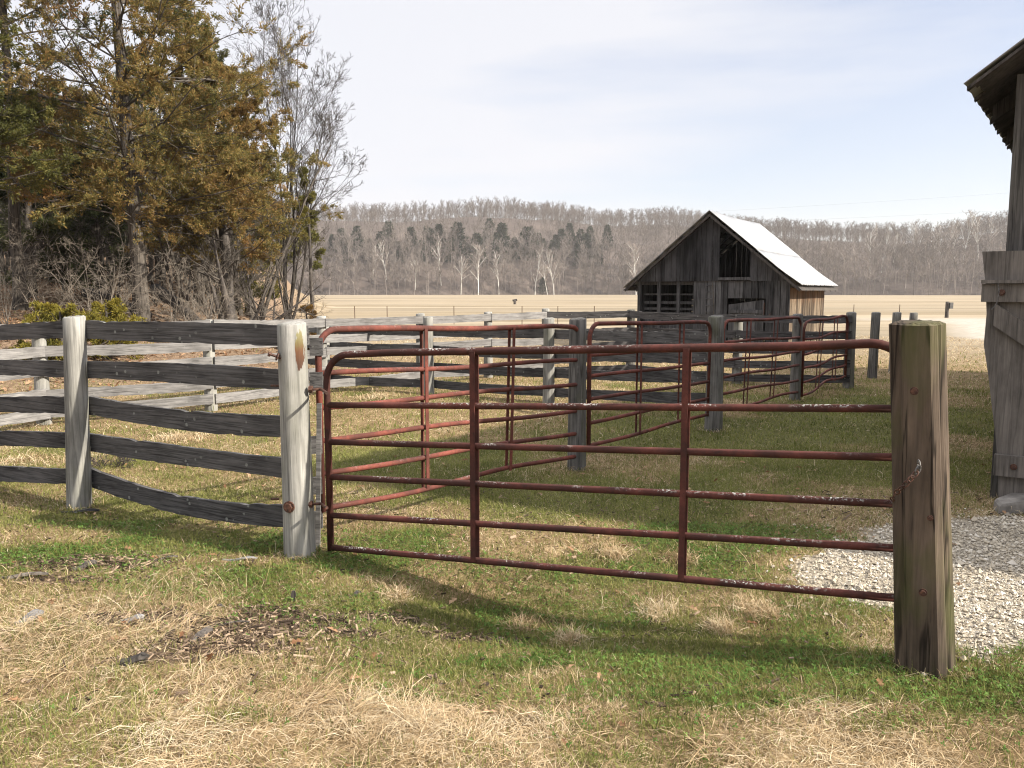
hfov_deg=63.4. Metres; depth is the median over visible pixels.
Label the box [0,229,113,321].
dead brush
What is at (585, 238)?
hillside cedar
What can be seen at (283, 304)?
sapling
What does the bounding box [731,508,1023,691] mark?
gravel
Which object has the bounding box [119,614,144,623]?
wood scrap
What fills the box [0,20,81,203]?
cedar tree
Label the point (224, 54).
cedar tree
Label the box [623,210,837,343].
storage shed
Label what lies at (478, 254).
sycamore tree
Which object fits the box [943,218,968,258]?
sycamore tree
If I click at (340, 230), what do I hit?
hillside cedar
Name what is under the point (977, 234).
sycamore tree
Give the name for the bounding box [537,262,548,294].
sycamore tree
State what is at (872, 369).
wooden post
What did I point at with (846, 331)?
tube gate
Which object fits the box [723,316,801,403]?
tube gate
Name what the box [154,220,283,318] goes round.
dead brush
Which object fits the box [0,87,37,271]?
cedar tree
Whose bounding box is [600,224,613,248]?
hillside cedar
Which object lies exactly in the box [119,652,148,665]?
wood scrap
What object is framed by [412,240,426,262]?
hillside cedar
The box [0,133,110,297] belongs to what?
cedar tree
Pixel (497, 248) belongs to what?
hillside cedar
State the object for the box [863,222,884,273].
sycamore tree
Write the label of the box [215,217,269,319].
sapling
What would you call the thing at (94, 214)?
cedar tree
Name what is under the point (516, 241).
hillside cedar
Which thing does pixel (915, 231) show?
sycamore tree
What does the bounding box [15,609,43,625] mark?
wood scrap
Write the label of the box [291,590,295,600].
wood scrap
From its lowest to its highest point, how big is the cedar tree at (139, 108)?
8.481 m
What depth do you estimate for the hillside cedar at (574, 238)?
488.52 m
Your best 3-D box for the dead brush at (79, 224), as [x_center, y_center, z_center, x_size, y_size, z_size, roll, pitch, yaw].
[-9.614,-3.036,20.399,3.108,2.759,2.270,1,6,10]
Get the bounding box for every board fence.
[0,308,549,425]
[0,315,327,558]
[307,315,724,431]
[545,309,856,388]
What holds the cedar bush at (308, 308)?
on the ground at (966, 319)
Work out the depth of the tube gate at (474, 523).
4.23 m
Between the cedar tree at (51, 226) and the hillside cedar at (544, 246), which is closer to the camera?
the cedar tree at (51, 226)
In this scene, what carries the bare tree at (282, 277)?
on the ground at (966, 319)
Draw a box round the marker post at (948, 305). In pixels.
[945,302,953,317]
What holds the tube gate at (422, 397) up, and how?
attached to the gate post at (577, 394)
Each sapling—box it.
[85,121,183,319]
[209,198,282,319]
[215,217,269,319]
[246,195,294,319]
[248,180,313,318]
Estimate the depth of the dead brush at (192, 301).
17.10 m
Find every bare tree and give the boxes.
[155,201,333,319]
[210,0,367,318]
[229,183,332,318]
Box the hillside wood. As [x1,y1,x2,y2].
[249,196,1007,287]
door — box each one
[728,300,769,342]
[981,251,1023,496]
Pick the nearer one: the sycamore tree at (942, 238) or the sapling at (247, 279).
the sapling at (247, 279)
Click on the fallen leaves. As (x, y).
(880, 681)
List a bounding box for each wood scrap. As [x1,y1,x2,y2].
[1,572,48,578]
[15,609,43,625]
[60,508,99,512]
[72,560,96,570]
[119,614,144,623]
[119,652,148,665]
[148,555,177,560]
[188,626,212,641]
[219,620,249,625]
[222,556,257,560]
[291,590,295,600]
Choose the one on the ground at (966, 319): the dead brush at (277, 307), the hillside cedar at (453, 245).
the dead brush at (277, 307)
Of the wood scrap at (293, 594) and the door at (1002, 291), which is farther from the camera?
the door at (1002, 291)
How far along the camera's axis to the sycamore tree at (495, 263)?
438.28 m
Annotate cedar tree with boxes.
[0,0,133,310]
[0,0,313,321]
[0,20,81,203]
[0,79,172,284]
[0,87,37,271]
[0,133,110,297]
[22,124,178,290]
[100,34,343,315]
[102,43,198,278]
[132,0,275,305]
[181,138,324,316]
[287,163,325,334]
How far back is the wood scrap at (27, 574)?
4.68 m
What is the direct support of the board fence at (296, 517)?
on the ground at (966, 319)
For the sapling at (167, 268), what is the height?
5.173 m
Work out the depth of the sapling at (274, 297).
26.75 m
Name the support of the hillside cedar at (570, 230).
on the hills
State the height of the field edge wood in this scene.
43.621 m
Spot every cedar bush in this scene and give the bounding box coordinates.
[9,300,120,360]
[80,295,153,359]
[298,304,316,349]
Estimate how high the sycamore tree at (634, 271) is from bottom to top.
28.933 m
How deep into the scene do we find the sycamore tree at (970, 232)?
432.91 m
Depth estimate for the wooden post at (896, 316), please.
16.18 m
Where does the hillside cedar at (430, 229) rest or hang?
on the hills
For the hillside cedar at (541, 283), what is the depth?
448.15 m
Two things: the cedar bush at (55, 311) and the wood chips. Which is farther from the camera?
the cedar bush at (55, 311)
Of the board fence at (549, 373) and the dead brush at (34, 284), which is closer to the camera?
the board fence at (549, 373)
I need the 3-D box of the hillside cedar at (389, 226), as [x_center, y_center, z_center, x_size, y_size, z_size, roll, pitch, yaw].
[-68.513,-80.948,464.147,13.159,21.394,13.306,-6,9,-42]
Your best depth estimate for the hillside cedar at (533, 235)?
474.32 m
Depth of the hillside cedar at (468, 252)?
459.89 m
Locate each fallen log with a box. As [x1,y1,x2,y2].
[81,268,152,317]
[149,277,201,320]
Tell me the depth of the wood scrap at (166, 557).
4.98 m
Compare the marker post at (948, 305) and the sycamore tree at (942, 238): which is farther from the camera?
the sycamore tree at (942, 238)
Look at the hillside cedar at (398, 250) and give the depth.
453.98 m
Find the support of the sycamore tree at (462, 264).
on the hills
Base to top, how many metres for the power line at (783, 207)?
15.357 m
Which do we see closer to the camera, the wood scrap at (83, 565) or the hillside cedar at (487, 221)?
the wood scrap at (83, 565)
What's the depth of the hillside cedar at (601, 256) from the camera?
477.63 m
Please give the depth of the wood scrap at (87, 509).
5.97 m
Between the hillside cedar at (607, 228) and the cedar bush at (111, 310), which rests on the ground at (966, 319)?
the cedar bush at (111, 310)
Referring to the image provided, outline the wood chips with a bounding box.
[0,487,1023,717]
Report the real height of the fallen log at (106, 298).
1.223 m
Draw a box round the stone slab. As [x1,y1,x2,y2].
[993,493,1023,514]
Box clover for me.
[0,519,1023,760]
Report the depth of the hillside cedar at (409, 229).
460.26 m
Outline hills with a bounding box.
[252,217,1005,294]
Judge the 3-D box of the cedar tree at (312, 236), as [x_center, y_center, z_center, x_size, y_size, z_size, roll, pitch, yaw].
[-6.172,-3.832,24.921,1.051,5.578,1.405,-3,7,-22]
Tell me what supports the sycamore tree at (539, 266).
on the ground at (966, 319)
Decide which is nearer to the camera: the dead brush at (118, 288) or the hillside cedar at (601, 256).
the dead brush at (118, 288)
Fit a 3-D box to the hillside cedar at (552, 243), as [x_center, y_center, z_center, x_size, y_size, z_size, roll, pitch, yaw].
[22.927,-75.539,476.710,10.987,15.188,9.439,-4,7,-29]
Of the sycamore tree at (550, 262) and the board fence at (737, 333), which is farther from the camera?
the sycamore tree at (550, 262)
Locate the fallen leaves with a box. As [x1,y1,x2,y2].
[0,275,1006,765]
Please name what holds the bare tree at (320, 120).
on the ground at (966, 319)
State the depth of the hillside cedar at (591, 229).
501.65 m
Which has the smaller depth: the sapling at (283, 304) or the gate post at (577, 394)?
the gate post at (577, 394)
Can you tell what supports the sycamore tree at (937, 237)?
on the hills
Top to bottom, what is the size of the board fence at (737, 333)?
1.350 m
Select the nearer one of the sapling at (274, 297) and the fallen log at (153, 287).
the fallen log at (153, 287)
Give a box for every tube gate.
[315,324,578,512]
[323,339,893,601]
[586,320,711,445]
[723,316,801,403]
[801,315,848,396]
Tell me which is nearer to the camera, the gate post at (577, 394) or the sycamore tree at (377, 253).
the gate post at (577, 394)
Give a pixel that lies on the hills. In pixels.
(364, 284)
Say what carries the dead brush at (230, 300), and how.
on the ground at (966, 319)
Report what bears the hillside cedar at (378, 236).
on the hills
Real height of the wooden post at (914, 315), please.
1.257 m
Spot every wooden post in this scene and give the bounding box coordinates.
[867,312,880,378]
[888,312,901,372]
[909,312,917,319]
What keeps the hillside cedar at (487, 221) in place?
on the hills
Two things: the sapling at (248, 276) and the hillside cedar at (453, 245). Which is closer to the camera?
the sapling at (248, 276)
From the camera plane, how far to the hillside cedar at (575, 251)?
481.78 m
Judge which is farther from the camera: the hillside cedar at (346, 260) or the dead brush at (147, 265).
the hillside cedar at (346, 260)
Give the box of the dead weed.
[91,455,136,470]
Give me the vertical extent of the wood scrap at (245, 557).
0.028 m
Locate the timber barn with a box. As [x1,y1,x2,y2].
[963,38,1023,498]
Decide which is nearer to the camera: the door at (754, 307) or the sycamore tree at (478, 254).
the door at (754, 307)
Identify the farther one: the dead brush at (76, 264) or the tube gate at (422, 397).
the dead brush at (76, 264)
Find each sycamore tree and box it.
[370,244,382,272]
[376,238,390,279]
[408,255,421,289]
[429,234,442,285]
[452,255,473,294]
[470,244,488,294]
[489,250,501,288]
[529,249,547,294]
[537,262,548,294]
[541,249,561,294]
[621,242,641,294]
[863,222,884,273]
[877,222,898,272]
[891,232,908,261]
[902,219,927,269]
[929,226,944,263]
[933,223,948,259]
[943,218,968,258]
[956,209,984,257]
[966,213,985,251]
[987,216,1002,245]
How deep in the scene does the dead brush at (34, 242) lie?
20.83 m
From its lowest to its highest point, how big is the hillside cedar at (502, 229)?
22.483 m
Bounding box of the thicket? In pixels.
[0,54,347,320]
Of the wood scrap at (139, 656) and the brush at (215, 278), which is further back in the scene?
the brush at (215, 278)
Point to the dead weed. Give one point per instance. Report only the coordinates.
(123, 460)
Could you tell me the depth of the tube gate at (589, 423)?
8.24 m
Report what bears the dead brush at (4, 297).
on the ground at (966, 319)
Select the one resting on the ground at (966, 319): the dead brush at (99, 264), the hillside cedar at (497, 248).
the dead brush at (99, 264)
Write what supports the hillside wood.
on the hills
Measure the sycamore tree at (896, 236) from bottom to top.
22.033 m
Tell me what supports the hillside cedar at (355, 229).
on the hills
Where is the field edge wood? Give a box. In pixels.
[246,218,1006,294]
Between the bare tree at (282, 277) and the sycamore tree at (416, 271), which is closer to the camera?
the bare tree at (282, 277)
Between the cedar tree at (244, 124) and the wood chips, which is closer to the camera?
the wood chips
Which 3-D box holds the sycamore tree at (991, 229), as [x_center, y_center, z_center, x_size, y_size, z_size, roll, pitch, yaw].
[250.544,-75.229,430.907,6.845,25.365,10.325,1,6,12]
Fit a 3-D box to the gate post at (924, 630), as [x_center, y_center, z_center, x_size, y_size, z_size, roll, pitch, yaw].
[1.728,0.517,3.463,0.361,1.565,0.267,0,6,0]
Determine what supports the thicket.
on the ground at (966, 319)
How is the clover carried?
on the ground at (966, 319)
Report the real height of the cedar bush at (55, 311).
1.318 m
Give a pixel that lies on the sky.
(721, 106)
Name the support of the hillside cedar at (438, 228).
on the hills
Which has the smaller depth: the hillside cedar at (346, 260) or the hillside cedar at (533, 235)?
the hillside cedar at (346, 260)
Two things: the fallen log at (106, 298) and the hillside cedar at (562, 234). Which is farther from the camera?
the hillside cedar at (562, 234)
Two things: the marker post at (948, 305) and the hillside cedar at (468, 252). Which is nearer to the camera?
the marker post at (948, 305)
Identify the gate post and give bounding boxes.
[567,317,586,471]
[789,314,802,400]
[889,319,955,680]
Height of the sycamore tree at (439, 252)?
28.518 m
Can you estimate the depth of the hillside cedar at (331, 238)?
458.89 m
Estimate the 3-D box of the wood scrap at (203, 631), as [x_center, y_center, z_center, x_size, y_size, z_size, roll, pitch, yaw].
[-1.452,1.169,3.863,0.033,0.043,0.130,4,7,30]
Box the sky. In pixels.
[0,0,1023,242]
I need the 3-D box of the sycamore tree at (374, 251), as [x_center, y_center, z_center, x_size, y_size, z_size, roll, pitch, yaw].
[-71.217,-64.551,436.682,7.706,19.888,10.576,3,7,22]
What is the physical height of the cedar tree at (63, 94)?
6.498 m
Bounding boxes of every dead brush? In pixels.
[0,185,70,293]
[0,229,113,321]
[0,231,51,323]
[2,195,203,313]
[9,197,128,300]
[49,266,145,320]
[52,207,159,312]
[88,207,218,306]
[138,259,248,321]
[143,248,219,321]
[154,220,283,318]
[245,292,308,320]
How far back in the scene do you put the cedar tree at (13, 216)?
18.85 m
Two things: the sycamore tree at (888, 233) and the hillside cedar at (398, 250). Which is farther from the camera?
the hillside cedar at (398, 250)
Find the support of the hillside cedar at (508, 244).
on the hills
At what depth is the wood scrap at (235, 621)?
4.07 m
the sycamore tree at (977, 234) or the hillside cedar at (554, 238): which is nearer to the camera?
the sycamore tree at (977, 234)
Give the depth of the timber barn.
6.17 m
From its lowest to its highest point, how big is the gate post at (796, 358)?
1.364 m
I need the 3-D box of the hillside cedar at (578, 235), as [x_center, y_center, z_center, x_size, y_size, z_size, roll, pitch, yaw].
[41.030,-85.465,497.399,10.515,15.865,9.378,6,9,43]
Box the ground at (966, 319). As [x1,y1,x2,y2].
[0,247,1023,767]
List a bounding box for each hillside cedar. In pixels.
[326,234,335,253]
[331,228,348,256]
[342,243,353,263]
[350,226,365,254]
[369,231,390,261]
[382,221,397,254]
[392,241,404,262]
[403,227,419,254]
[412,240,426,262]
[424,227,442,258]
[428,223,447,256]
[443,222,468,258]
[444,239,458,261]
[464,242,475,262]
[465,232,487,266]
[481,218,496,242]
[489,243,500,263]
[491,222,512,256]
[503,242,513,262]
[510,237,520,256]
[515,226,536,259]
[521,226,538,256]
[535,238,548,260]
[538,277,548,294]
[546,240,557,262]
[552,234,560,253]
[555,228,571,257]
[563,222,573,242]
[569,234,579,253]
[572,233,595,266]
[572,239,584,260]
[573,229,584,244]
[585,226,593,234]
[590,245,603,265]
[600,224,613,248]
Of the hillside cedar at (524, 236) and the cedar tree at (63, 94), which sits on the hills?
the hillside cedar at (524, 236)
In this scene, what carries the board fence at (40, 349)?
on the ground at (966, 319)
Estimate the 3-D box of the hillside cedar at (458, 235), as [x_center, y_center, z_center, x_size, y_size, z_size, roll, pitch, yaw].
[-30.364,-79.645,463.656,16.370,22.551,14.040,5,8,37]
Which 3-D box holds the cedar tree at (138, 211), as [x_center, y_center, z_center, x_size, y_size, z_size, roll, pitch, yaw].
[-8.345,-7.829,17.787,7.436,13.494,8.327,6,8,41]
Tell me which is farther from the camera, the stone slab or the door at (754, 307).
the door at (754, 307)

